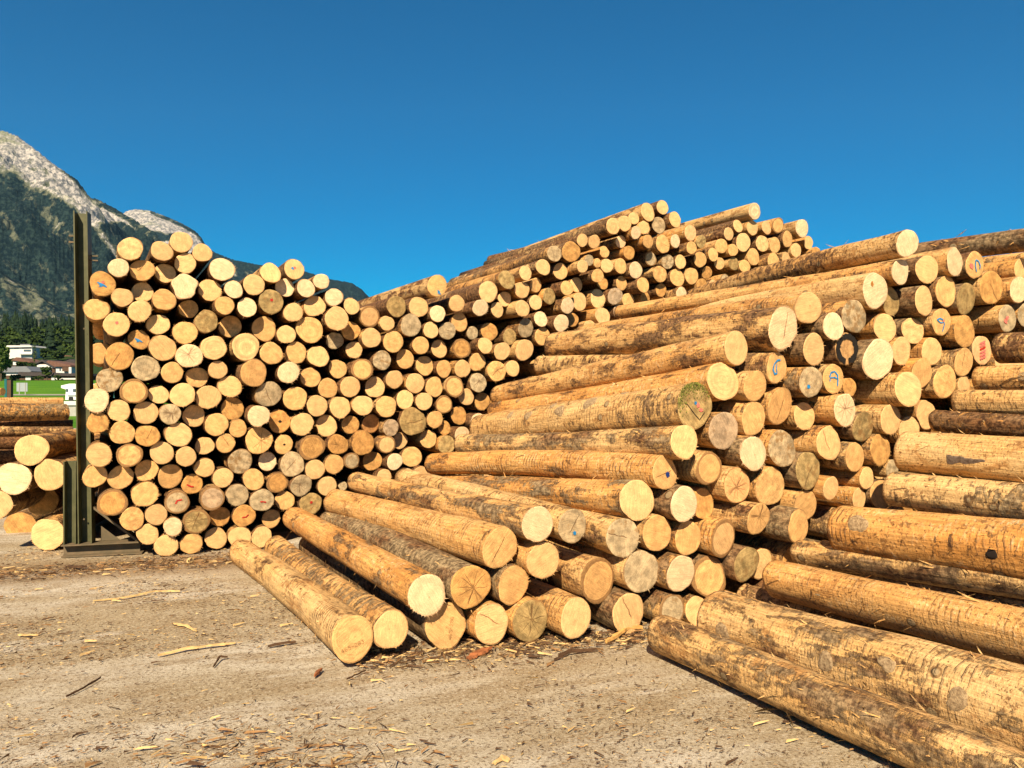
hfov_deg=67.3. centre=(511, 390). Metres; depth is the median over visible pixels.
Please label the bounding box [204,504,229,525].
log
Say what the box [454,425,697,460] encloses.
log
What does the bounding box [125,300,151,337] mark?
log
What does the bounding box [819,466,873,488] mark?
log
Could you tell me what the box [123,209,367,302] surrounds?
mountain ridge
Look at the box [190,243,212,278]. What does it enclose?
log
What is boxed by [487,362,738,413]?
log
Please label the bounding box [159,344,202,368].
log
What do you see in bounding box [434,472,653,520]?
log
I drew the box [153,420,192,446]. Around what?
log
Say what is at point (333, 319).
log
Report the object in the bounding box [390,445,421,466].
log
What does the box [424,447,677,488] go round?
log
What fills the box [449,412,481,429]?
log
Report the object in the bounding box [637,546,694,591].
log
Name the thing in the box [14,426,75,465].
log
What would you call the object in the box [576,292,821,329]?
log
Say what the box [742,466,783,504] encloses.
log
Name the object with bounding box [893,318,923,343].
log
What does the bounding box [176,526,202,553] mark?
log
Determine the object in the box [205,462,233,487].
log
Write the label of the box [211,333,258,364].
log
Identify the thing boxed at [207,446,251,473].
log
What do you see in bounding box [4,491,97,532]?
log
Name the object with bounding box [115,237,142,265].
log
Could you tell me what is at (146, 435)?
log
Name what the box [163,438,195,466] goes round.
log
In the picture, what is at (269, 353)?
log
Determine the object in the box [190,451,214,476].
log
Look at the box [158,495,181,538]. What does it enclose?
log
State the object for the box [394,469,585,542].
log
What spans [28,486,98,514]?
log
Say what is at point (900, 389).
log
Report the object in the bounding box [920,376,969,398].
log
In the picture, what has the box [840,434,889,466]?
log
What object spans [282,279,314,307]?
log
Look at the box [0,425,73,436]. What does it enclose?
log
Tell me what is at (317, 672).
bark piece
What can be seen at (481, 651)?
bark piece
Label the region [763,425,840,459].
log
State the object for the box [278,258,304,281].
log
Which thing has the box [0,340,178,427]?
meadow
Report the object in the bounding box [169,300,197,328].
log
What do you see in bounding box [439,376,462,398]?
log
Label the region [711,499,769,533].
log
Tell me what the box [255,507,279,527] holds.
log
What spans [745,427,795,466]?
log
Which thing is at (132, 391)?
log
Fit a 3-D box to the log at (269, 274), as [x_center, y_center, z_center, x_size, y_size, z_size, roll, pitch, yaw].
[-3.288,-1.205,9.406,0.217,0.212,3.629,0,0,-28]
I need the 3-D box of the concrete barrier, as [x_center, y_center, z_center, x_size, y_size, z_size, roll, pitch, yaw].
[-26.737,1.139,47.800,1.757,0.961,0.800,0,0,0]
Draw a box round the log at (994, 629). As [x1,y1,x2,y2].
[762,560,1023,663]
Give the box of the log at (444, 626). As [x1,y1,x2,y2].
[299,538,465,650]
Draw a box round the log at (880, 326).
[850,313,895,341]
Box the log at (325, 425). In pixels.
[310,415,336,436]
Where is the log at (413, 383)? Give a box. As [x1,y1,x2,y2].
[384,373,424,393]
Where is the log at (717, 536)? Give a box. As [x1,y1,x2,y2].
[689,516,734,557]
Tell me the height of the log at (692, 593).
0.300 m
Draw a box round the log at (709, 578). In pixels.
[662,549,725,596]
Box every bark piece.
[314,668,321,676]
[466,646,491,659]
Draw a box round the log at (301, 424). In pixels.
[267,408,313,435]
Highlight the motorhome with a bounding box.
[61,384,114,400]
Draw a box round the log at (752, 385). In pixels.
[727,368,765,401]
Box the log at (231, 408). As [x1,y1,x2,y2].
[202,397,243,419]
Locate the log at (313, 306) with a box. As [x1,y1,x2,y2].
[297,296,325,318]
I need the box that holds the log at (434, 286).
[357,275,446,305]
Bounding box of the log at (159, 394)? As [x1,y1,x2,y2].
[145,385,169,403]
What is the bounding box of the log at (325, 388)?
[280,378,337,397]
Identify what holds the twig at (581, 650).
on the ground at (476, 692)
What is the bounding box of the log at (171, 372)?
[149,362,183,383]
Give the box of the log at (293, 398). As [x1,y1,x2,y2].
[255,387,306,409]
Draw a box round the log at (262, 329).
[229,316,275,343]
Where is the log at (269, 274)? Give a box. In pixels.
[253,263,280,289]
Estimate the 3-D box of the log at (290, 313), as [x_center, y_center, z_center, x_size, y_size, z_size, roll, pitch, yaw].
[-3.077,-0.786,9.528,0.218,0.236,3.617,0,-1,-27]
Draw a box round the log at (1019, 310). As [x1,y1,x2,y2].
[995,303,1023,327]
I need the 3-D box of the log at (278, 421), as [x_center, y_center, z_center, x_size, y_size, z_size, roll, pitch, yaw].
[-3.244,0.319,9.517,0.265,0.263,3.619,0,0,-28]
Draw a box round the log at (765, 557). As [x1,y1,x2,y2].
[734,542,771,579]
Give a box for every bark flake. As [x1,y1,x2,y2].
[67,565,86,567]
[268,641,295,646]
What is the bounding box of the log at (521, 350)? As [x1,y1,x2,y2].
[499,339,533,360]
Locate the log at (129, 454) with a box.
[115,439,142,466]
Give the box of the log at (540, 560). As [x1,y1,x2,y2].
[509,537,558,580]
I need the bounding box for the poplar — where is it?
[32,342,36,361]
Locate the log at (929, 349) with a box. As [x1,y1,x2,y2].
[909,337,941,364]
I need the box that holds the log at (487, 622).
[446,598,507,644]
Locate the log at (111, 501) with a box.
[96,479,127,515]
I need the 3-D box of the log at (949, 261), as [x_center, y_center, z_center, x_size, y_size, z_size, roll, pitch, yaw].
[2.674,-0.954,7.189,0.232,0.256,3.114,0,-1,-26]
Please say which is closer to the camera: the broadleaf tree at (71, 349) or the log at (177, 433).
the log at (177, 433)
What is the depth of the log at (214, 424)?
7.60 m
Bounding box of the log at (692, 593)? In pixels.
[682,589,735,598]
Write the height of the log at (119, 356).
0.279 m
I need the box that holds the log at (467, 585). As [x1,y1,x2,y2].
[319,511,490,613]
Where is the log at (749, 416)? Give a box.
[711,400,764,435]
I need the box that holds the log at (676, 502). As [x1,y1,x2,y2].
[491,475,696,521]
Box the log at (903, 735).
[647,615,1023,767]
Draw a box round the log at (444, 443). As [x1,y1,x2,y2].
[406,435,453,452]
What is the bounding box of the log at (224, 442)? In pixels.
[198,429,235,452]
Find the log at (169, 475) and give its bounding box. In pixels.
[150,457,182,488]
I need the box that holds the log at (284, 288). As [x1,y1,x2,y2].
[251,278,293,298]
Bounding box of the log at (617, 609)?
[582,585,642,633]
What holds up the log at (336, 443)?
on the log at (333, 463)
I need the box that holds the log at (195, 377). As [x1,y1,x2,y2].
[170,368,208,387]
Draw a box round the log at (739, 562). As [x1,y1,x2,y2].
[695,544,758,581]
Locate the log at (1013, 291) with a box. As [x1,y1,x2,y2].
[973,276,1023,306]
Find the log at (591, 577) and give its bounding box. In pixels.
[526,545,614,603]
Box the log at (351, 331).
[323,321,360,341]
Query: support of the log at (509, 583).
on the log at (527, 620)
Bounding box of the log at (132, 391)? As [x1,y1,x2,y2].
[116,379,147,403]
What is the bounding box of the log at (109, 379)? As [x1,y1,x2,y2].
[96,368,122,391]
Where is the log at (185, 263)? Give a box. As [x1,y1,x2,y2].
[172,253,195,277]
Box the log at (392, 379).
[371,371,402,388]
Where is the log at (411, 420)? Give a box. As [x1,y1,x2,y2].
[377,407,425,434]
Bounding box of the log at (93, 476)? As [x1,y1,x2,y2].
[81,464,107,486]
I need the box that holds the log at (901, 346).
[889,337,910,366]
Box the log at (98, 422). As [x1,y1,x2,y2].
[86,411,109,432]
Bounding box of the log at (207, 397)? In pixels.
[189,386,221,408]
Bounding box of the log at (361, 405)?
[334,396,372,414]
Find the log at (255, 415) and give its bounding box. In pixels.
[239,403,270,427]
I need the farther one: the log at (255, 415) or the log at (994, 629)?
the log at (255, 415)
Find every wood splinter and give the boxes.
[18,634,37,635]
[93,590,179,600]
[158,642,234,655]
[173,623,196,631]
[492,754,509,764]
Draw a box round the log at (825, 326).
[796,311,843,340]
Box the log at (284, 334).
[259,325,295,344]
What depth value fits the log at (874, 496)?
5.66 m
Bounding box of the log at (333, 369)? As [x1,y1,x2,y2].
[313,360,346,378]
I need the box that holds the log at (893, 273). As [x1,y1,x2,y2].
[614,259,908,318]
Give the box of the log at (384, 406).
[369,396,395,416]
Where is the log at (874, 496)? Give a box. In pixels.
[863,479,887,508]
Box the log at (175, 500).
[154,477,189,513]
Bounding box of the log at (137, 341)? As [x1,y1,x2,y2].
[126,330,149,355]
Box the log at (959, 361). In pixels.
[935,347,972,376]
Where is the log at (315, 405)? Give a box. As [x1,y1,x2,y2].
[276,395,327,415]
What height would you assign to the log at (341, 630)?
0.366 m
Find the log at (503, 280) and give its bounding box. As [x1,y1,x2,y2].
[445,270,514,292]
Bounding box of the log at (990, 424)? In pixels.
[928,408,1023,436]
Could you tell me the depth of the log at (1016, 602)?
4.34 m
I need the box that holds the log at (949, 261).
[852,247,962,276]
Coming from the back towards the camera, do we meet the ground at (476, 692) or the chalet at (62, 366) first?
the chalet at (62, 366)
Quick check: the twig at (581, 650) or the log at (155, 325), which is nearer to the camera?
the twig at (581, 650)
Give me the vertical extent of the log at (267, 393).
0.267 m
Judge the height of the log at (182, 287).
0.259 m
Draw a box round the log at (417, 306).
[403,297,427,316]
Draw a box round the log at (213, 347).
[194,336,227,361]
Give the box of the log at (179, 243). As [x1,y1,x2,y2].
[167,232,192,265]
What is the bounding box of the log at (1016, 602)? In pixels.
[819,540,1023,607]
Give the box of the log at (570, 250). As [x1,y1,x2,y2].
[449,241,579,281]
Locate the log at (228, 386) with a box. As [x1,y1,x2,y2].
[204,375,243,396]
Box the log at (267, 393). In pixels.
[235,381,281,405]
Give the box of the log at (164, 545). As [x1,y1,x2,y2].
[153,524,178,555]
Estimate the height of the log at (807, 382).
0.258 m
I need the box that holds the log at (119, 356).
[103,342,133,370]
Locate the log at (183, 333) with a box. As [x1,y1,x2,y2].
[166,322,197,348]
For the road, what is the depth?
140.25 m
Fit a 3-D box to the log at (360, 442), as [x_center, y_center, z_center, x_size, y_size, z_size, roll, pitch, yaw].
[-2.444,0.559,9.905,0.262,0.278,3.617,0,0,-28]
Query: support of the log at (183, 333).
on the log at (186, 356)
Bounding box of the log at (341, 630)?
[229,538,372,663]
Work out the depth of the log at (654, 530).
5.12 m
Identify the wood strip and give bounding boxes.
[605,625,642,642]
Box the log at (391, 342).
[362,330,402,353]
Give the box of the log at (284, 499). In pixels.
[262,486,294,509]
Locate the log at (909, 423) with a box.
[881,416,919,442]
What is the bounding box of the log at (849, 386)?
[835,378,855,395]
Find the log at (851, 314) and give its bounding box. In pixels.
[822,300,865,332]
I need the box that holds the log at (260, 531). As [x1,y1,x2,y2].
[245,518,271,547]
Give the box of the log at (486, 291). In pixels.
[426,281,497,302]
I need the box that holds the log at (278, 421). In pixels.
[245,409,289,432]
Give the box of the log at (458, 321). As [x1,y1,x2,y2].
[435,312,466,332]
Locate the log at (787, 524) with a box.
[755,504,807,542]
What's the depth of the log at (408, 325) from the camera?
8.54 m
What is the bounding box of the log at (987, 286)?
[954,270,1002,305]
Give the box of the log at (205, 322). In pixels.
[189,310,217,340]
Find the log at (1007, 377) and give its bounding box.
[970,365,1023,389]
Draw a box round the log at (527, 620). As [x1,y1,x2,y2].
[485,594,546,641]
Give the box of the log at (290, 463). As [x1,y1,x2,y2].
[267,450,303,476]
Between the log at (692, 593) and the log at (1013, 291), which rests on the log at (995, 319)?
the log at (1013, 291)
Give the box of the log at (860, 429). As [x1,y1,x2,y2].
[833,411,872,441]
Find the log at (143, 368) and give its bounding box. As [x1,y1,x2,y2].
[124,356,160,380]
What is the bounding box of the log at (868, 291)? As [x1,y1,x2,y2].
[696,272,887,309]
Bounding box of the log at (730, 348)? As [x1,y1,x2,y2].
[490,330,747,402]
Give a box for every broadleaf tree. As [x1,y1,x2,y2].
[0,343,11,380]
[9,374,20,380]
[15,362,28,365]
[26,363,36,366]
[31,375,43,380]
[39,348,49,358]
[40,366,51,379]
[47,348,67,360]
[65,342,74,356]
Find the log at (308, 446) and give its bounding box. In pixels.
[280,431,325,459]
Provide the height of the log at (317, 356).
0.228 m
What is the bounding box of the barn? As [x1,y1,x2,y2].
[3,366,51,378]
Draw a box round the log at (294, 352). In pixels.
[265,341,305,365]
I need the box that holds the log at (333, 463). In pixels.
[315,452,344,474]
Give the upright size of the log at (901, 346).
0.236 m
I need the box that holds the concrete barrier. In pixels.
[64,401,75,415]
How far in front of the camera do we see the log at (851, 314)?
5.58 m
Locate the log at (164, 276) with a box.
[149,264,176,292]
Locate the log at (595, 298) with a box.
[580,289,604,310]
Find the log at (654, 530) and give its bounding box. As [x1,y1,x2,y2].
[458,474,670,550]
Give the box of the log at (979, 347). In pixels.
[942,336,990,365]
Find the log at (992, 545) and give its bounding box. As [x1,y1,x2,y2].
[827,505,1023,578]
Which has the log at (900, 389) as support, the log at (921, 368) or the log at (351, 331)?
the log at (921, 368)
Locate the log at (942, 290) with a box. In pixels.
[893,276,955,308]
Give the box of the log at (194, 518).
[177,493,210,533]
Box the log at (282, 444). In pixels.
[268,431,292,453]
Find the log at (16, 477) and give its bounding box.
[0,461,38,494]
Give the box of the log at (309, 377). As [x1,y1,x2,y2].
[277,368,320,386]
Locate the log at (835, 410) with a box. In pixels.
[791,394,855,426]
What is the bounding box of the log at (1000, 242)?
[913,228,1023,257]
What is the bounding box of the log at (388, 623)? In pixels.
[264,535,407,648]
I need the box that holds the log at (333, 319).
[312,306,347,334]
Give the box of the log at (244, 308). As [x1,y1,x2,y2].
[219,297,256,321]
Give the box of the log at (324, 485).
[311,474,336,495]
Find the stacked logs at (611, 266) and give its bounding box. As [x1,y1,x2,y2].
[93,200,1023,593]
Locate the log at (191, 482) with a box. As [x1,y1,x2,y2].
[173,459,202,493]
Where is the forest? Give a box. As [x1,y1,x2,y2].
[0,310,124,350]
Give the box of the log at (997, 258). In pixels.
[982,252,1023,262]
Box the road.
[13,394,65,394]
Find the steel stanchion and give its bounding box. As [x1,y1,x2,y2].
[61,210,144,557]
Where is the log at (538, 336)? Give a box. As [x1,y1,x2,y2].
[515,327,549,345]
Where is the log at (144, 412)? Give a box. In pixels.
[129,401,158,423]
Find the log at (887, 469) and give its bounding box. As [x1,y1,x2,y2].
[862,459,897,477]
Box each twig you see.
[66,676,100,696]
[213,655,227,666]
[346,670,365,679]
[554,648,597,659]
[558,648,578,655]
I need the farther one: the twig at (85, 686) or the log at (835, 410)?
the log at (835, 410)
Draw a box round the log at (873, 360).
[837,338,892,379]
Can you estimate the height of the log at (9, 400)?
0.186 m
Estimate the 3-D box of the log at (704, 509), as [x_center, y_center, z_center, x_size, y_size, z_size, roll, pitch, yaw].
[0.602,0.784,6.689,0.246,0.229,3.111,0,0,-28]
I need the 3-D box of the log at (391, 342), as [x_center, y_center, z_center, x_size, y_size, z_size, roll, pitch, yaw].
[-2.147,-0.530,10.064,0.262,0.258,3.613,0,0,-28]
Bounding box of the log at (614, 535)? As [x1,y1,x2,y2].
[576,509,640,558]
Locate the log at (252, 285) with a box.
[233,274,264,303]
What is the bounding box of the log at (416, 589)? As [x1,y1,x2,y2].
[282,506,447,617]
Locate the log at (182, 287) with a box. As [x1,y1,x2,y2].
[167,273,197,313]
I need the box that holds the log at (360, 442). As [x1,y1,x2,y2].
[334,430,373,454]
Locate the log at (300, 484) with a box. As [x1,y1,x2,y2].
[285,473,311,496]
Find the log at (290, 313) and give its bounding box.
[269,303,304,327]
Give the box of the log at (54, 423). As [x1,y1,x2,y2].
[0,420,72,426]
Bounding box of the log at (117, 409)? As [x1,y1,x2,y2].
[106,398,129,420]
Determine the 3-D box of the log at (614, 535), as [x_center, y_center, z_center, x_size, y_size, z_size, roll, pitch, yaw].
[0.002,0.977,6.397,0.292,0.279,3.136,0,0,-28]
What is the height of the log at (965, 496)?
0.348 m
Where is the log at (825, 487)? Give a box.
[785,475,837,499]
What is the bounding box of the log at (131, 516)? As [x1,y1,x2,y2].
[119,487,143,530]
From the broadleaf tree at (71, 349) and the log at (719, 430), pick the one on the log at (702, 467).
the log at (719, 430)
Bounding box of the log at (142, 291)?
[131,282,153,302]
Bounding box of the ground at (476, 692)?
[0,527,967,767]
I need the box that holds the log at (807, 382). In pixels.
[766,367,822,399]
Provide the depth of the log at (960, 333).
5.87 m
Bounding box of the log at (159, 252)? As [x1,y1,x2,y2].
[145,241,173,266]
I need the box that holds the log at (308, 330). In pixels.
[287,317,322,344]
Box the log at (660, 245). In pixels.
[634,234,669,254]
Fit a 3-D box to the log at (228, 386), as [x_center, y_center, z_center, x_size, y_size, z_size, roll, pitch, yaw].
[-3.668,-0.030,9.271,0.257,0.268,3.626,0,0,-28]
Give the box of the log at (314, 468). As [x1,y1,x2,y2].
[301,459,324,478]
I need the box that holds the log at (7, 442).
[0,437,21,448]
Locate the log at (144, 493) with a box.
[127,469,159,506]
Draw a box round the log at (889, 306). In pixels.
[865,286,898,315]
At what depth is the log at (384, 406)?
8.42 m
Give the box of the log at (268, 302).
[241,289,282,325]
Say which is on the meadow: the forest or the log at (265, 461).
the forest
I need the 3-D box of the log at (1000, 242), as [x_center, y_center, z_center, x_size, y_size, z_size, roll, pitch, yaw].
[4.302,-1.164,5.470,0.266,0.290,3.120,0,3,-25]
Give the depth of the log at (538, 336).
9.35 m
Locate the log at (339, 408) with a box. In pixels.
[323,397,349,419]
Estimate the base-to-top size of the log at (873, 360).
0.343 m
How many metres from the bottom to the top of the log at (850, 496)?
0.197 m
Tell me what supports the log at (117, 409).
on the log at (120, 432)
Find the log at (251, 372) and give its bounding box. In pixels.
[224,359,265,386]
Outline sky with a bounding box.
[0,0,1023,296]
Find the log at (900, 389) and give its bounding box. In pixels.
[851,372,921,406]
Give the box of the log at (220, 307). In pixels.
[194,297,234,319]
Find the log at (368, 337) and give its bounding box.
[343,328,380,348]
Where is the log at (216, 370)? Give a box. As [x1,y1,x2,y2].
[189,361,227,379]
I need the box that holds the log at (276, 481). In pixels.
[251,464,289,492]
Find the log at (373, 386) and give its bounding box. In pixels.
[355,376,384,396]
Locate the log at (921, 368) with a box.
[888,357,931,387]
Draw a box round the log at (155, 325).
[142,315,169,339]
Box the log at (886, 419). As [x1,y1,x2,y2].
[855,404,901,435]
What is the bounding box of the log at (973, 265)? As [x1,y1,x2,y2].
[951,251,983,280]
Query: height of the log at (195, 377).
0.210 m
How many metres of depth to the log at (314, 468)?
8.05 m
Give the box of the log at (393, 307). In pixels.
[360,296,405,318]
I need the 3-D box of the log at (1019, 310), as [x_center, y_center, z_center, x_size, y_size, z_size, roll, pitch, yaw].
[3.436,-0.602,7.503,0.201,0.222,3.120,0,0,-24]
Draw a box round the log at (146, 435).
[127,419,160,446]
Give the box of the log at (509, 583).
[455,556,530,605]
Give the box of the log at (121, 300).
[110,288,133,314]
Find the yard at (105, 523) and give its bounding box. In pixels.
[0,428,286,527]
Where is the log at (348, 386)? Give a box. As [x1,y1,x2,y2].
[332,376,359,396]
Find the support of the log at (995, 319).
on the stacked logs at (611, 266)
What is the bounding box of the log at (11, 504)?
[0,487,45,518]
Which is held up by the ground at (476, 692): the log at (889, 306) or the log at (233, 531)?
the log at (233, 531)
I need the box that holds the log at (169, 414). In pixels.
[153,403,180,424]
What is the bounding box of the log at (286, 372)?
[265,361,300,383]
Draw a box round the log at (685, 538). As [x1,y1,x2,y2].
[664,518,700,554]
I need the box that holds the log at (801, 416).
[763,402,814,430]
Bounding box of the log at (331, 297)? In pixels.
[297,289,343,308]
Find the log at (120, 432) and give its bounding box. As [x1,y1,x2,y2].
[105,419,134,443]
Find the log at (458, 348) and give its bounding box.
[431,339,470,360]
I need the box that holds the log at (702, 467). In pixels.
[673,450,721,484]
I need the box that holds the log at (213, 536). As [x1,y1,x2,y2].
[200,522,226,548]
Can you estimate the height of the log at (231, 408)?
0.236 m
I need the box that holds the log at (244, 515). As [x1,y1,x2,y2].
[223,499,255,526]
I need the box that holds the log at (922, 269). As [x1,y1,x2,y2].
[890,256,937,287]
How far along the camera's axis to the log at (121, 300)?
7.24 m
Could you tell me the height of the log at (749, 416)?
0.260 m
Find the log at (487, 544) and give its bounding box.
[323,489,517,568]
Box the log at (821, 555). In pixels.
[790,540,1023,598]
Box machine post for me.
[4,379,12,396]
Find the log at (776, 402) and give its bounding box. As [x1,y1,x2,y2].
[755,387,792,424]
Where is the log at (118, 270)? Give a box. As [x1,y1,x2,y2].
[107,258,128,288]
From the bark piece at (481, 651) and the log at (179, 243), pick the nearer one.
the bark piece at (481, 651)
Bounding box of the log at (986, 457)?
[893,430,1023,482]
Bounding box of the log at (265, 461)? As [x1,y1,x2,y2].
[235,446,276,470]
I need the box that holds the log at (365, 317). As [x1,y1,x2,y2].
[348,306,379,329]
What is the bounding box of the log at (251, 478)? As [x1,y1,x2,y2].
[221,465,263,489]
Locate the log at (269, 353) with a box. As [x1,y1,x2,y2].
[253,341,283,364]
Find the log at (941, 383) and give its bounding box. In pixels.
[920,365,955,397]
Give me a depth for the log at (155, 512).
7.35 m
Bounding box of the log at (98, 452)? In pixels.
[86,434,111,466]
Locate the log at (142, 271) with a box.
[125,260,155,290]
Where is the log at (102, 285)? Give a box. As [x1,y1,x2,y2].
[90,271,115,305]
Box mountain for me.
[0,131,238,325]
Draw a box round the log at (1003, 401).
[951,389,1023,414]
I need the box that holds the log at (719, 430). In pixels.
[695,412,737,448]
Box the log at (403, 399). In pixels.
[381,390,413,408]
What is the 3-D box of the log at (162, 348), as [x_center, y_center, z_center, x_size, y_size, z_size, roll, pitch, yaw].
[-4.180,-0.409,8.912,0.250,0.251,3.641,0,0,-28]
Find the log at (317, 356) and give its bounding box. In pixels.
[297,346,328,368]
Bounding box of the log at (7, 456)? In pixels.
[0,449,16,463]
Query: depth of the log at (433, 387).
8.70 m
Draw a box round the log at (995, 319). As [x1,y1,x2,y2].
[954,305,1015,333]
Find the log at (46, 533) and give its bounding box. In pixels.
[31,496,105,549]
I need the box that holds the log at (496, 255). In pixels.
[487,241,538,259]
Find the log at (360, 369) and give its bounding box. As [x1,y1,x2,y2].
[343,358,372,379]
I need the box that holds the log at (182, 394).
[161,383,194,407]
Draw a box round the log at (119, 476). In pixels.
[107,454,133,488]
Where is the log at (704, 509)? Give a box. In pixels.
[678,484,713,518]
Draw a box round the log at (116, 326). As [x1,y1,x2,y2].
[103,311,129,344]
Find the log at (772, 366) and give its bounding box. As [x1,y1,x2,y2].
[534,352,786,383]
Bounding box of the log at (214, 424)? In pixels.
[196,410,228,435]
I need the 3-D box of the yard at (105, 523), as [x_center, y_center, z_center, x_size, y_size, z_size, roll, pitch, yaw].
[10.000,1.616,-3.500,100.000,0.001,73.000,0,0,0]
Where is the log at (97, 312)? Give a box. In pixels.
[82,299,109,339]
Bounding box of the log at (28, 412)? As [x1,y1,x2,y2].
[0,403,69,420]
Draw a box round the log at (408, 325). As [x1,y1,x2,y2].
[379,312,420,337]
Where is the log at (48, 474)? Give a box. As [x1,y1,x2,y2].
[34,452,76,490]
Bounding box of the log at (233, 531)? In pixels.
[220,518,252,544]
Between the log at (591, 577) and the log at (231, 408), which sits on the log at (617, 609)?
the log at (591, 577)
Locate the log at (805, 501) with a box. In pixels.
[775,487,816,519]
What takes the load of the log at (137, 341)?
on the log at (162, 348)
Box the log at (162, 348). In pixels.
[138,335,176,362]
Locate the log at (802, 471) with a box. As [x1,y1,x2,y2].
[763,451,819,489]
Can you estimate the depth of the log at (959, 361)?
5.88 m
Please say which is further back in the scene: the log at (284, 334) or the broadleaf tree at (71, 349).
the broadleaf tree at (71, 349)
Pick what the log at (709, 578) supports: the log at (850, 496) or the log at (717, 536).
the log at (717, 536)
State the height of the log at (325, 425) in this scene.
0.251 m
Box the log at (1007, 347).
[991,332,1023,363]
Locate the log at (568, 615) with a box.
[521,577,590,638]
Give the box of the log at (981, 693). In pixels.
[697,591,1023,750]
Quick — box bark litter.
[0,543,974,767]
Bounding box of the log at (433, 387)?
[419,377,442,396]
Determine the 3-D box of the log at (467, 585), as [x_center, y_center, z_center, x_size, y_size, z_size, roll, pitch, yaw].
[-0.994,1.240,6.083,0.311,0.344,3.119,0,-1,-29]
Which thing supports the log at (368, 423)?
on the log at (360, 442)
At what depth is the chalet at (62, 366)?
274.75 m
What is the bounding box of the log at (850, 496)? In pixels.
[816,485,865,506]
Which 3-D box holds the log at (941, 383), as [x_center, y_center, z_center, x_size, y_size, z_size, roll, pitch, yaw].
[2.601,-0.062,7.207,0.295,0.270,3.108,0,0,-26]
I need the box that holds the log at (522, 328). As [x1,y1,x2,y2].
[493,318,532,338]
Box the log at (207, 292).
[189,280,221,312]
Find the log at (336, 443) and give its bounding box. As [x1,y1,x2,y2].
[308,433,347,453]
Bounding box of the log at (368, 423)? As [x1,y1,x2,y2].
[347,414,378,432]
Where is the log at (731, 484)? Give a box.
[675,465,749,502]
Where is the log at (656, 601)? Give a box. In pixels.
[613,583,684,619]
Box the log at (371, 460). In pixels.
[357,451,381,469]
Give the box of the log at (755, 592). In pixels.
[737,584,897,632]
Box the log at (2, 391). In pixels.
[0,388,5,394]
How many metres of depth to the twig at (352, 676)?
4.29 m
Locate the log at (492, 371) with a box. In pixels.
[469,361,505,380]
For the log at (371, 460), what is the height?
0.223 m
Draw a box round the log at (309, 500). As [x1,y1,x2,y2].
[285,489,321,513]
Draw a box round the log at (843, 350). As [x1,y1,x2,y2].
[819,332,857,365]
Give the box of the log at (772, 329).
[544,305,798,355]
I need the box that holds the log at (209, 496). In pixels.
[193,476,224,510]
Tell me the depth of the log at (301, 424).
8.03 m
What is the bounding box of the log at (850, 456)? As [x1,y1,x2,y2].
[818,441,863,472]
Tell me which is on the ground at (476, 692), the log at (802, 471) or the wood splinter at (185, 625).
the wood splinter at (185, 625)
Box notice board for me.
[17,383,27,394]
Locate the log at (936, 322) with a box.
[901,309,950,335]
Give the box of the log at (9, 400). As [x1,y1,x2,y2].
[0,397,63,403]
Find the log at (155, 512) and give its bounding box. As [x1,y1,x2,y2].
[141,497,166,524]
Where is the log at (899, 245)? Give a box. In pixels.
[686,229,918,294]
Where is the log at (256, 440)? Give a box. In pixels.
[233,425,272,453]
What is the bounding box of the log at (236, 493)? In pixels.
[220,479,248,505]
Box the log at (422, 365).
[373,356,432,375]
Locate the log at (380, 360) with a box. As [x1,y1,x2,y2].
[339,350,390,369]
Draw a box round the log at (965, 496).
[882,472,1023,518]
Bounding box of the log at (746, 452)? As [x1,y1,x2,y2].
[696,435,767,470]
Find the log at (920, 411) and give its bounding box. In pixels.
[897,400,934,429]
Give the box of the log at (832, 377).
[790,364,843,393]
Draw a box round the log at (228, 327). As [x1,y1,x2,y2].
[199,316,241,340]
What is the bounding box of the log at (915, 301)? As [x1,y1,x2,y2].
[891,285,932,318]
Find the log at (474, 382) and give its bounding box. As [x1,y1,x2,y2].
[460,373,486,391]
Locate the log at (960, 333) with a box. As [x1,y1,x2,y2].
[923,315,974,347]
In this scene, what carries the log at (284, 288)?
on the log at (268, 302)
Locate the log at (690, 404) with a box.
[469,382,711,433]
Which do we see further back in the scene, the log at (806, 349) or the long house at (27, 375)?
the long house at (27, 375)
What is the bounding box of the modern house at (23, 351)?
[6,344,45,358]
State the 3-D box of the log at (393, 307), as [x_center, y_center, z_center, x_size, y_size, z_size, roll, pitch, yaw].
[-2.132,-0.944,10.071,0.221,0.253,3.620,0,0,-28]
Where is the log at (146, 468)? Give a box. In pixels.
[132,450,158,481]
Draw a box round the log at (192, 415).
[178,405,204,426]
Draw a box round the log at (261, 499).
[233,478,273,510]
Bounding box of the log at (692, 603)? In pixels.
[654,585,703,625]
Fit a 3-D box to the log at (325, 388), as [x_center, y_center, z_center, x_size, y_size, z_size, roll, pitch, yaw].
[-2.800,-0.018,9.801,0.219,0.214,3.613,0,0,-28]
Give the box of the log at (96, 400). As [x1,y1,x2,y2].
[84,388,109,412]
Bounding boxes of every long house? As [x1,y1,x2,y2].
[18,372,53,379]
[51,367,96,379]
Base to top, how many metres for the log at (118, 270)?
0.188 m
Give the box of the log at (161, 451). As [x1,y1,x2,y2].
[144,438,173,463]
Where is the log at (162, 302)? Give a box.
[144,289,175,324]
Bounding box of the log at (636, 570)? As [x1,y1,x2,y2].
[544,536,659,592]
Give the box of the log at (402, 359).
[373,349,413,370]
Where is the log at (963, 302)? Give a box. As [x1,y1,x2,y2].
[935,283,974,315]
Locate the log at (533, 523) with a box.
[347,472,552,542]
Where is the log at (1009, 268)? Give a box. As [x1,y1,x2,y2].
[983,258,1023,277]
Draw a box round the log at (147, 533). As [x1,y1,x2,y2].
[135,506,158,544]
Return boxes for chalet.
[12,357,39,365]
[33,360,55,372]
[47,360,74,372]
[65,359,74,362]
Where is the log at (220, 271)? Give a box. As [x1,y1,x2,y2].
[196,257,235,285]
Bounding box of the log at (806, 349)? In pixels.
[780,332,825,366]

